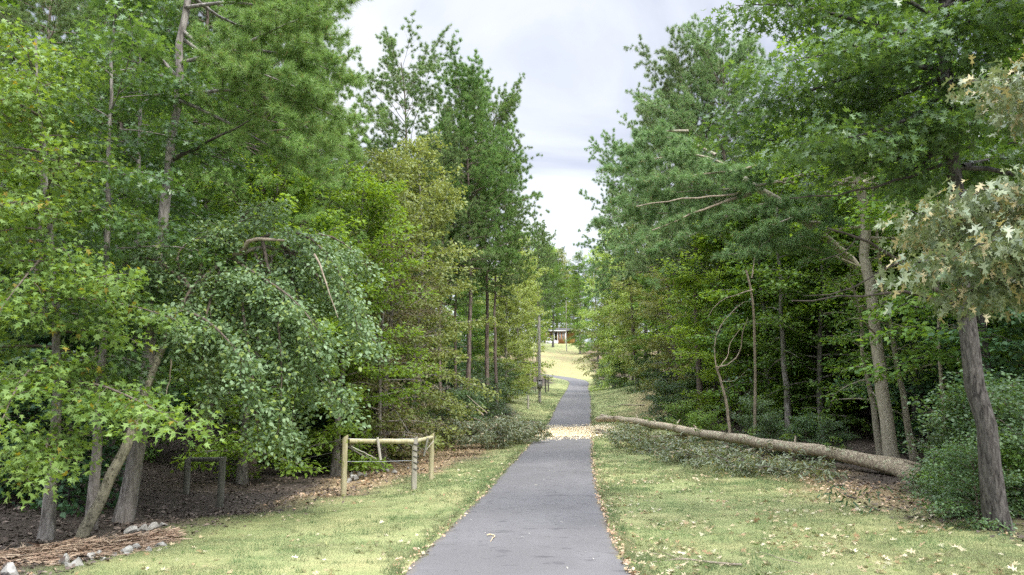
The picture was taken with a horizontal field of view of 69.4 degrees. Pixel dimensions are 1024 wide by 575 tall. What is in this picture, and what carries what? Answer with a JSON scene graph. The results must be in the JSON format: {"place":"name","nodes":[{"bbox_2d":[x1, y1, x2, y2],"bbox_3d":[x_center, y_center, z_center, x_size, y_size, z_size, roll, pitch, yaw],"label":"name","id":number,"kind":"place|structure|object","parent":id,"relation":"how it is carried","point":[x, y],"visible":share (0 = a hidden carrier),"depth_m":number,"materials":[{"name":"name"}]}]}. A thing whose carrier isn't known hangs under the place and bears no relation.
{"place":"outdoors","nodes":[
{"label":"outdoors","id":0,"kind":"place"},
{"bbox_2d":[2,0,1010,341],"label":"sky","id":1,"kind":"structure","parent":0,"point":[573,59],"materials":[{"name":"white"}]},
{"bbox_2d":[0,342,1023,574],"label":"ground","id":2,"kind":"structure","parent":0,"point":[563,366],"depth_m":16.26,"materials":[{"name":"plant"}]},
{"bbox_2d":[0,111,88,422],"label":"broadleaf tree","id":3,"kind":"object","parent":2,"relation":"on","point":[9,178],"visible":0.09,"depth_m":26.15,"materials":[{"name":"green plant"}]},
{"bbox_2d":[0,230,119,495],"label":"broadleaf tree","id":4,"kind":"object","parent":2,"relation":"on","point":[48,340],"visible":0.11,"depth_m":18.62,"materials":[{"name":"green plant"}]},
{"bbox_2d":[0,0,187,474],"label":"pine tree","id":5,"kind":"object","parent":2,"relation":"on","point":[54,10],"visible":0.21,"depth_m":22.65,"materials":[{"name":"green plant"}]},
{"bbox_2d":[0,526,191,571],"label":"pine straw","id":6,"kind":"object","parent":2,"relation":"on","point":[79,547],"visible":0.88,"depth_m":11.89,"materials":[{"name":"plant"}]},
{"bbox_2d":[10,0,189,345],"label":"pine tree","id":7,"kind":"object","parent":2,"relation":"on","point":[32,31],"visible":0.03,"depth_m":35.41,"materials":[{"name":"green plant"}]},
{"bbox_2d":[0,233,208,517],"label":"broadleaf tree","id":8,"kind":"object","parent":2,"relation":"on","point":[67,488],"visible":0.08,"depth_m":17.80,"materials":[{"name":"leaf"},{"name":"bark"}]},
{"bbox_2d":[0,11,237,539],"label":"sweetgum tree","id":9,"kind":"object","parent":2,"relation":"on","point":[51,451],"visible":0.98,"depth_m":12.92,"materials":[{"name":"green plant"}]},
{"bbox_2d":[41,0,202,439],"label":"pine tree","id":10,"kind":"object","parent":2,"relation":"on","point":[81,12],"visible":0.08,"depth_m":31.05,"materials":[{"name":"green plant"}]},
{"bbox_2d":[12,0,252,493],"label":"oak tree","id":11,"kind":"object","parent":2,"relation":"on","point":[179,203],"visible":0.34,"depth_m":20.63,"materials":[{"name":"green plant"}]},
{"bbox_2d":[76,325,191,462],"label":"broadleaf tree","id":12,"kind":"object","parent":2,"relation":"on","point":[119,443],"visible":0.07,"depth_m":27.43,"materials":[{"name":"green plant"}]},
{"bbox_2d":[0,0,269,529],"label":"oak tree","id":13,"kind":"object","parent":2,"relation":"on","point":[147,180],"visible":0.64,"depth_m":15.80,"materials":[{"name":"green plant"}]},
{"bbox_2d":[68,0,213,431],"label":"pine tree","id":14,"kind":"object","parent":2,"relation":"on","point":[130,118],"visible":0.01,"depth_m":32.42,"materials":[{"name":"green plant"}]},
{"bbox_2d":[183,456,226,507],"bbox_3d":[-8.154,5.145,19.591,0.226,1.491,2.615,7,-11,-42],"label":"wooden fence","id":15,"kind":"object","parent":2,"relation":"on","point":[221,478],"visible":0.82,"depth_m":19.10,"materials":[{"name":"wood"}]},
{"bbox_2d":[71,0,339,452],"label":"pine tree","id":16,"kind":"object","parent":2,"relation":"on","point":[207,14],"visible":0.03,"depth_m":29.89,"materials":[{"name":"green plant"}]},
{"bbox_2d":[144,0,276,442],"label":"pine tree","id":17,"kind":"object","parent":2,"relation":"on","point":[197,124],"visible":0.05,"depth_m":33.10,"materials":[{"name":"green plant"}]},
{"bbox_2d":[133,46,332,469],"bbox_3d":[-10.314,-1.180,27.697,7.058,16.394,6.873,1,-8,-7],"label":"broadleaf tree","id":18,"kind":"object","parent":2,"relation":"on","point":[188,269],"visible":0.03,"depth_m":27.07,"materials":[{"name":"green plant"}]},
{"bbox_2d":[102,0,372,523],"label":"pine tree","id":19,"kind":"object","parent":2,"relation":"on","point":[252,67],"visible":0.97,"depth_m":16.66,"materials":[{"name":"green plant"}]},
{"bbox_2d":[75,194,401,537],"bbox_3d":[-5.674,1.424,16.299,6.645,7.748,4.100,7,-10,-39],"label":"leaning tree","id":20,"kind":"object","parent":2,"relation":"on","point":[265,289],"visible":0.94,"depth_m":16.11,"materials":[{"name":"green plant"}]},
{"bbox_2d":[160,0,370,479],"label":"pine tree","id":21,"kind":"object","parent":2,"relation":"on","point":[292,136],"visible":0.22,"depth_m":24.95,"materials":[{"name":"green plant"}]},
{"bbox_2d":[157,131,376,484],"bbox_3d":[-7.916,0.853,24.378,6.939,12.052,7.134,3,-9,-21],"label":"broadleaf tree","id":22,"kind":"object","parent":2,"relation":"on","point":[241,475],"visible":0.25,"depth_m":23.76,"materials":[{"name":"green plant"}]},
{"bbox_2d":[210,355,343,466],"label":"broadleaf tree","id":23,"kind":"object","parent":2,"relation":"on","point":[234,425],"visible":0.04,"depth_m":29.15,"materials":[{"name":"green plant"}]},
{"bbox_2d":[219,1,388,423],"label":"pine tree","id":24,"kind":"object","parent":2,"relation":"on","point":[362,128],"visible":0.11,"depth_m":31.79,"materials":[{"name":"green plant"}]},
{"bbox_2d":[293,405,355,471],"bbox_3d":[-7.295,6.182,29.389,3.178,3.394,3.403,-1,-8,10],"label":"shrub","id":25,"kind":"object","parent":2,"relation":"on","point":[313,453],"visible":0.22,"depth_m":29.04,"materials":[{"name":"green plant"}]},
{"bbox_2d":[227,433,433,495],"bbox_3d":[-4.326,5.107,20.858,1.637,1.946,6.996,-7,-11,41],"label":"wooden fence","id":26,"kind":"object","parent":2,"relation":"on","point":[415,442],"visible":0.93,"depth_m":21.00,"materials":[{"name":"wood"}]},
{"bbox_2d":[265,161,444,475],"bbox_3d":[-5.629,1.214,26.965,7.024,12.200,7.222,-2,-8,13],"label":"broadleaf tree","id":27,"kind":"object","parent":2,"relation":"on","point":[375,195],"visible":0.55,"depth_m":26.77,"materials":[{"name":"green plant"}]},
{"bbox_2d":[307,234,449,471],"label":"broadleaf tree","id":28,"kind":"object","parent":2,"relation":"on","point":[379,405],"visible":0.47,"depth_m":28.57,"materials":[{"name":"green plant"}]},
{"bbox_2d":[310,142,477,464],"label":"broadleaf tree","id":29,"kind":"object","parent":2,"relation":"on","point":[400,198],"visible":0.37,"depth_m":31.04,"materials":[{"name":"green plant"}]},
{"bbox_2d":[326,10,492,392],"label":"pine tree","id":30,"kind":"object","parent":2,"relation":"on","point":[422,68],"visible":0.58,"depth_m":45.86,"materials":[{"name":"green plant"}]},
{"bbox_2d":[375,275,463,455],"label":"broadleaf tree","id":31,"kind":"object","parent":2,"relation":"on","point":[430,311],"visible":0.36,"depth_m":33.78,"materials":[{"name":"green plant"}]},
{"bbox_2d":[349,129,501,447],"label":"broadleaf tree","id":32,"kind":"object","parent":2,"relation":"on","point":[432,228],"visible":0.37,"depth_m":36.95,"materials":[{"name":"green plant"}]},
{"bbox_2d":[396,108,502,420],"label":"pine tree","id":33,"kind":"object","parent":2,"relation":"on","point":[446,159],"visible":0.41,"depth_m":44.60,"materials":[{"name":"green plant"}]},
{"bbox_2d":[443,384,494,439],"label":"shrub","id":34,"kind":"object","parent":2,"relation":"on","point":[468,399],"visible":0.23,"depth_m":42.21,"materials":[{"name":"green plant"}]},
{"bbox_2d":[429,106,511,393],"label":"pine tree","id":35,"kind":"object","parent":2,"relation":"on","point":[477,264],"visible":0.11,"depth_m":50.22,"materials":[{"name":"green plant"}]},
{"bbox_2d":[445,252,500,381],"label":"broadleaf tree","id":36,"kind":"object","parent":2,"relation":"on","point":[475,316],"visible":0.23,"depth_m":83.19,"materials":[{"name":"green plant"}]},
{"bbox_2d":[405,28,543,420],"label":"pine tree","id":37,"kind":"object","parent":2,"relation":"on","point":[463,85],"visible":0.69,"depth_m":47.70,"materials":[{"name":"green plant"}]},
{"bbox_2d":[442,371,508,420],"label":"shrub","id":38,"kind":"object","parent":2,"relation":"on","point":[493,403],"visible":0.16,"depth_m":49.43,"materials":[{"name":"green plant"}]},
{"bbox_2d":[405,395,551,449],"bbox_3d":[-1.408,7.001,38.003,7.038,2.903,12.946,-3,-8,18],"label":"cut treetop","id":39,"kind":"object","parent":2,"relation":"on","point":[505,430],"visible":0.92,"depth_m":35.47,"materials":[{"name":"green plant"}]},
{"bbox_2d":[429,72,552,420],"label":"pine tree","id":40,"kind":"object","parent":2,"relation":"on","point":[504,110],"visible":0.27,"depth_m":52.77,"materials":[{"name":"green plant"}]},
{"bbox_2d":[471,356,522,402],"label":"shrub","id":41,"kind":"object","parent":2,"relation":"on","point":[491,370],"visible":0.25,"depth_m":61.47,"materials":[{"name":"green plant"}]},
{"bbox_2d":[471,268,533,401],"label":"broadleaf tree","id":42,"kind":"object","parent":2,"relation":"on","point":[510,308],"visible":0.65,"depth_m":65.78,"materials":[{"name":"green plant"}]},
{"bbox_2d":[463,126,556,413],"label":"pine tree","id":43,"kind":"object","parent":2,"relation":"on","point":[511,277],"visible":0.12,"depth_m":57.56,"materials":[{"name":"green plant"}]},
{"bbox_2d":[0,379,1023,574],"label":"grass","id":44,"kind":"structure","parent":2,"relation":"on","point":[500,470],"depth_m":13.67,"materials":[{"name":"plant"}]},
{"bbox_2d":[0,390,1023,574],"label":"leaf litter","id":45,"kind":"object","parent":2,"relation":"on","point":[16,542],"visible":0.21,"depth_m":17.99,"materials":[{"name":"plant"}]},
{"bbox_2d":[473,232,556,392],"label":"broadleaf tree","id":46,"kind":"object","parent":2,"relation":"on","point":[526,323],"visible":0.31,"depth_m":79.93,"materials":[{"name":"green plant"}]},
{"bbox_2d":[493,255,543,387],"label":"broadleaf tree","id":47,"kind":"object","parent":2,"relation":"on","point":[525,308],"visible":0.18,"depth_m":97.68,"materials":[{"name":"green plant"}]},
{"bbox_2d":[382,414,663,574],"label":"leaf scraps","id":48,"kind":"object","parent":2,"relation":"on","point":[608,529],"visible":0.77,"depth_m":13.79,"materials":[{"name":"plant"}]},
{"bbox_2d":[28,436,1023,574],"bbox_3d":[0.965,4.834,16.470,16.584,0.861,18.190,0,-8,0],"label":"fallen leaves","id":49,"kind":"object","parent":2,"relation":"on","point":[841,538],"depth_m":11.90,"materials":[{"name":"plant"}]},
{"bbox_2d":[518,211,564,380],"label":"pine tree","id":50,"kind":"object","parent":2,"relation":"on","point":[549,297],"visible":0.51,"depth_m":119.37,"materials":[{"name":"green plant"}]},
{"bbox_2d":[536,252,572,346],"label":"broadleaf tree","id":51,"kind":"object","parent":2,"relation":"on","point":[556,275],"visible":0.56,"depth_m":192.50,"materials":[{"name":"green plant"}]},
{"bbox_2d":[558,250,595,353],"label":"broadleaf tree","id":52,"kind":"object","parent":2,"relation":"on","point":[579,343],"visible":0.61,"depth_m":177.00,"materials":[{"name":"green plant"}]},
{"bbox_2d":[370,386,783,489],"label":"fallen leaves","id":53,"kind":"object","parent":2,"relation":"on","point":[593,459],"depth_m":25.37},
{"bbox_2d":[534,422,621,439],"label":"sawdust","id":54,"kind":"object","parent":2,"relation":"on","point":[560,432],"visible":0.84,"depth_m":44.41},
{"bbox_2d":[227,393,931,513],"bbox_3d":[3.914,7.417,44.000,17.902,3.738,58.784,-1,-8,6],"label":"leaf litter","id":55,"kind":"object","parent":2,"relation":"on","point":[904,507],"visible":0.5,"depth_m":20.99,"materials":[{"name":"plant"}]},
{"bbox_2d":[573,244,611,359],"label":"broadleaf tree","id":56,"kind":"object","parent":2,"relation":"on","point":[587,308],"visible":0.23,"depth_m":159.25,"materials":[{"name":"green plant"}]},
{"bbox_2d":[571,250,638,384],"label":"broadleaf tree","id":57,"kind":"object","parent":2,"relation":"on","point":[594,353],"visible":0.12,"depth_m":112.09,"materials":[{"name":"green plant"}]},
{"bbox_2d":[576,229,635,390],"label":"broadleaf tree","id":58,"kind":"object","parent":2,"relation":"on","point":[606,333],"visible":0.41,"depth_m":92.06,"materials":[{"name":"green plant"}]},
{"bbox_2d":[572,126,675,386],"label":"pine tree","id":59,"kind":"object","parent":2,"relation":"on","point":[616,233],"visible":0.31,"depth_m":76.73,"materials":[{"name":"green plant"}]},
{"bbox_2d":[599,257,660,384],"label":"broadleaf tree","id":60,"kind":"object","parent":2,"relation":"on","point":[615,341],"visible":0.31,"depth_m":87.49,"materials":[{"name":"green plant"}]},
{"bbox_2d":[601,217,692,384],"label":"broadleaf tree","id":61,"kind":"object","parent":2,"relation":"on","point":[631,322],"visible":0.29,"depth_m":73.75,"materials":[{"name":"green plant"}]},
{"bbox_2d":[619,258,689,383],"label":"broadleaf tree","id":62,"kind":"object","parent":2,"relation":"on","point":[640,347],"visible":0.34,"depth_m":69.72,"materials":[{"name":"green plant"}]},
{"bbox_2d":[594,82,717,380],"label":"pine tree","id":63,"kind":"object","parent":2,"relation":"on","point":[636,226],"visible":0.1,"depth_m":58.58,"materials":[{"name":"green plant"}]},
{"bbox_2d":[635,376,697,428],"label":"shrub","id":64,"kind":"object","parent":2,"relation":"on","point":[675,386],"visible":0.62,"depth_m":43.35,"materials":[{"name":"green plant"}]},
{"bbox_2d":[628,240,711,407],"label":"broadleaf tree","id":65,"kind":"object","parent":2,"relation":"on","point":[666,355],"visible":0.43,"depth_m":51.90,"materials":[{"name":"green plant"}]},
{"bbox_2d":[658,399,720,433],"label":"shrub","id":66,"kind":"object","parent":2,"relation":"on","point":[673,408],"visible":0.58,"depth_m":36.26,"materials":[{"name":"green plant"}]},
{"bbox_2d":[606,20,782,415],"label":"pine tree","id":67,"kind":"object","parent":2,"relation":"on","point":[672,60],"visible":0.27,"depth_m":44.39,"materials":[{"name":"green plant"}]},
{"bbox_2d":[668,364,721,413],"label":"shrub","id":68,"kind":"object","parent":2,"relation":"on","point":[692,382],"visible":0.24,"depth_m":45.48,"materials":[{"name":"green plant"}]},
{"bbox_2d":[640,216,760,411],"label":"broadleaf tree","id":69,"kind":"object","parent":2,"relation":"on","point":[692,364],"visible":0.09,"depth_m":46.53,"materials":[{"name":"green plant"}]},
{"bbox_2d":[687,410,734,441],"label":"shrub","id":70,"kind":"object","parent":2,"relation":"on","point":[701,418],"visible":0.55,"depth_m":34.10,"materials":[{"name":"green plant"}]},
{"bbox_2d":[638,217,809,425],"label":"broadleaf tree","id":71,"kind":"object","parent":2,"relation":"on","point":[685,281],"visible":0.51,"depth_m":39.51,"materials":[{"name":"green plant"}]},
{"bbox_2d":[633,12,819,424],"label":"pine tree","id":72,"kind":"object","parent":2,"relation":"on","point":[709,93],"visible":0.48,"depth_m":41.08,"materials":[{"name":"green plant"}]},
{"bbox_2d":[707,298,757,449],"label":"sapling","id":73,"kind":"object","parent":2,"relation":"on","point":[724,394],"visible":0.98,"depth_m":30.70,"materials":[{"name":"plant"}]},
{"bbox_2d":[708,257,756,452],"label":"dead tree","id":74,"kind":"object","parent":2,"relation":"on","point":[754,348],"visible":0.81,"depth_m":29.35,"materials":[{"name":"brown wood"}]},
{"bbox_2d":[718,392,791,451],"bbox_3d":[10.065,5.812,30.489,3.025,3.017,2.825,-3,-8,18],"label":"shrub","id":75,"kind":"object","parent":2,"relation":"on","point":[760,406],"visible":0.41,"depth_m":30.55,"materials":[{"name":"green plant"}]},
{"bbox_2d":[595,410,920,482],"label":"fallen tree","id":76,"kind":"object","parent":2,"relation":"on","point":[746,461],"visible":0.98,"depth_m":25.01,"materials":[{"name":"wood"}]},
{"bbox_2d":[686,153,843,424],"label":"broadleaf tree","id":77,"kind":"object","parent":2,"relation":"on","point":[739,313],"visible":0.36,"depth_m":36.71,"materials":[{"name":"green plant"}]},
{"bbox_2d":[584,118,957,405],"bbox_3d":[9.781,-0.258,26.401,14.644,12.417,4.876,0,-8,0],"label":"pine tree","id":78,"kind":"object","parent":2,"relation":"on","point":[773,203],"visible":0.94,"depth_m":25.81,"materials":[{"name":"green plant"}]},
{"bbox_2d":[743,409,798,455],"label":"shrub","id":79,"kind":"object","parent":2,"relation":"on","point":[777,427],"visible":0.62,"depth_m":28.39,"materials":[{"name":"green plant"}]},
{"bbox_2d":[734,183,823,440],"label":"slender tree","id":80,"kind":"object","parent":2,"relation":"on","point":[787,400],"visible":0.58,"depth_m":32.91,"materials":[{"name":"green plant"}]},
{"bbox_2d":[778,409,838,460],"bbox_3d":[10.738,5.578,26.989,2.269,2.263,2.119,-2,-8,12],"label":"shrub","id":81,"kind":"object","parent":2,"relation":"on","point":[804,421],"visible":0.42,"depth_m":26.96,"materials":[{"name":"green plant"}]},
{"bbox_2d":[696,101,925,435],"bbox_3d":[14.920,-0.990,37.337,11.400,17.508,11.088,6,-10,-35],"label":"broadleaf tree","id":82,"kind":"object","parent":2,"relation":"on","point":[736,290],"visible":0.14,"depth_m":35.30,"materials":[{"name":"green plant"}]},
{"bbox_2d":[714,147,928,438],"bbox_3d":[13.788,-0.023,32.931,6.760,13.942,8.309,6,-10,-36],"label":"broadleaf tree","id":83,"kind":"object","parent":2,"relation":"on","point":[785,285],"visible":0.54,"depth_m":32.65,"materials":[{"name":"green plant"}]},
{"bbox_2d":[807,414,862,463],"bbox_3d":[11.091,5.419,25.472,1.942,2.074,2.080,-5,-9,32],"label":"shrub","id":84,"kind":"object","parent":2,"relation":"on","point":[843,436],"visible":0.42,"depth_m":25.48,"materials":[{"name":"green plant"}]},
{"bbox_2d":[687,0,1023,531],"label":"oak tree","id":85,"kind":"object","parent":2,"relation":"on","point":[869,137],"visible":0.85,"depth_m":12.35,"materials":[{"name":"green plant"}]},
{"bbox_2d":[776,0,948,457],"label":"tall tree","id":86,"kind":"object","parent":2,"relation":"on","point":[888,436],"visible":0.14,"depth_m":24.12,"materials":[{"name":"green plant"}]},
{"bbox_2d":[810,250,927,455],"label":"slender tree","id":87,"kind":"object","parent":2,"relation":"on","point":[875,421],"visible":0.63,"depth_m":25.84,"materials":[{"name":"green plant"}]},
{"bbox_2d":[814,282,929,422],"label":"broadleaf tree","id":88,"kind":"object","parent":2,"relation":"on","point":[858,401],"visible":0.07,"depth_m":35.62,"materials":[{"name":"green plant"}]},
{"bbox_2d":[817,154,943,459],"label":"slender tree","id":89,"kind":"object","parent":2,"relation":"on","point":[913,455],"visible":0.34,"depth_m":24.90,"materials":[{"name":"green plant"}]},
{"bbox_2d":[784,53,1002,438],"bbox_3d":[16.498,-2.405,30.550,8.252,17.893,8.474,3,-9,-20],"label":"broadleaf tree","id":90,"kind":"object","parent":2,"relation":"on","point":[872,256],"visible":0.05,"depth_m":30.66,"materials":[{"name":"green plant"}]},
{"bbox_2d":[831,282,966,453],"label":"broadleaf tree","id":91,"kind":"object","parent":2,"relation":"on","point":[928,385],"visible":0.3,"depth_m":26.46,"materials":[{"name":"green plant"}]},
{"bbox_2d":[796,0,1023,415],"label":"broadleaf tree","id":92,"kind":"object","parent":2,"relation":"on","point":[925,330],"visible":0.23,"depth_m":20.57,"materials":[{"name":"green plant"}]},
{"bbox_2d":[847,144,998,444],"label":"slender tree","id":93,"kind":"object","parent":2,"relation":"on","point":[917,362],"visible":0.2,"depth_m":22.48,"materials":[{"name":"green plant"}]},
{"bbox_2d":[895,427,975,498],"bbox_3d":[9.997,4.162,16.598,1.942,2.074,2.080,4,-9,-29],"label":"shrub","id":94,"kind":"object","parent":2,"relation":"on","point":[933,437],"visible":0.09,"depth_m":16.82,"materials":[{"name":"green plant"}]},
{"bbox_2d":[897,417,974,491],"bbox_3d":[10.821,4.299,18.086,2.495,2.489,2.331,-6,-10,35],"label":"shrub","id":95,"kind":"object","parent":2,"relation":"on","point":[908,479],"visible":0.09,"depth_m":18.29,"materials":[{"name":"green plant"}]},
{"bbox_2d":[871,53,1023,333],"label":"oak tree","id":96,"kind":"object","parent":2,"relation":"on","point":[992,246],"visible":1,"depth_m":7.39,"materials":[{"name":"green plant"}]},
{"bbox_2d":[898,375,1015,499],"bbox_3d":[10.396,3.741,16.610,3.535,3.526,3.302,6,-10,-36],"label":"shrub","id":97,"kind":"object","parent":2,"relation":"on","point":[948,402],"visible":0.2,"depth_m":16.80,"materials":[{"name":"green plant"}]},
{"bbox_2d":[898,439,1019,518],"bbox_3d":[8.419,3.766,13.800,1.748,1.867,1.872,8,-11,-44],"label":"shrub","id":98,"kind":"object","parent":2,"relation":"on","point":[927,495],"visible":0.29,"depth_m":13.85,"materials":[{"name":"green plant"}]},
{"bbox_2d":[904,362,1023,496],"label":"shrub","id":99,"kind":"object","parent":2,"relation":"on","point":[989,382],"visible":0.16,"depth_m":16.23,"materials":[{"name":"green plant"}]},
{"bbox_2d":[913,374,1023,517],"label":"shrub","id":100,"kind":"object","parent":2,"relation":"on","point":[1014,440],"visible":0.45,"depth_m":13.38,"materials":[{"name":"green plant"}]},
{"bbox_2d":[914,298,1023,449],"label":"broadleaf tree","id":101,"kind":"object","parent":2,"relation":"on","point":[1006,345],"visible":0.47,"depth_m":18.05,"materials":[{"name":"green plant"}]},
{"bbox_2d":[918,56,1023,423],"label":"broadleaf tree","id":102,"kind":"object","parent":2,"relation":"on","point":[994,327],"visible":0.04,"depth_m":25.42,"materials":[{"name":"green plant"}]},
{"bbox_2d":[920,431,1023,535],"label":"shrub","id":103,"kind":"object","parent":2,"relation":"on","point":[973,479],"visible":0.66,"depth_m":12.60,"materials":[{"name":"green plant"}]},
{"bbox_2d":[933,380,1023,486],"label":"shrub","id":104,"kind":"object","parent":2,"relation":"on","point":[1006,415],"visible":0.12,"depth_m":15.11,"materials":[{"name":"green plant"}]},
{"bbox_2d":[951,433,1023,512],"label":"shrub","id":105,"kind":"object","parent":2,"relation":"on","point":[1013,455],"visible":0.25,"depth_m":13.03,"materials":[{"name":"green plant"}]},
{"bbox_2d":[405,374,631,574],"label":"paved path","id":106,"kind":"structure","parent":0,"point":[547,496],"depth_m":14.54,"materials":[{"name":"asphalt"}]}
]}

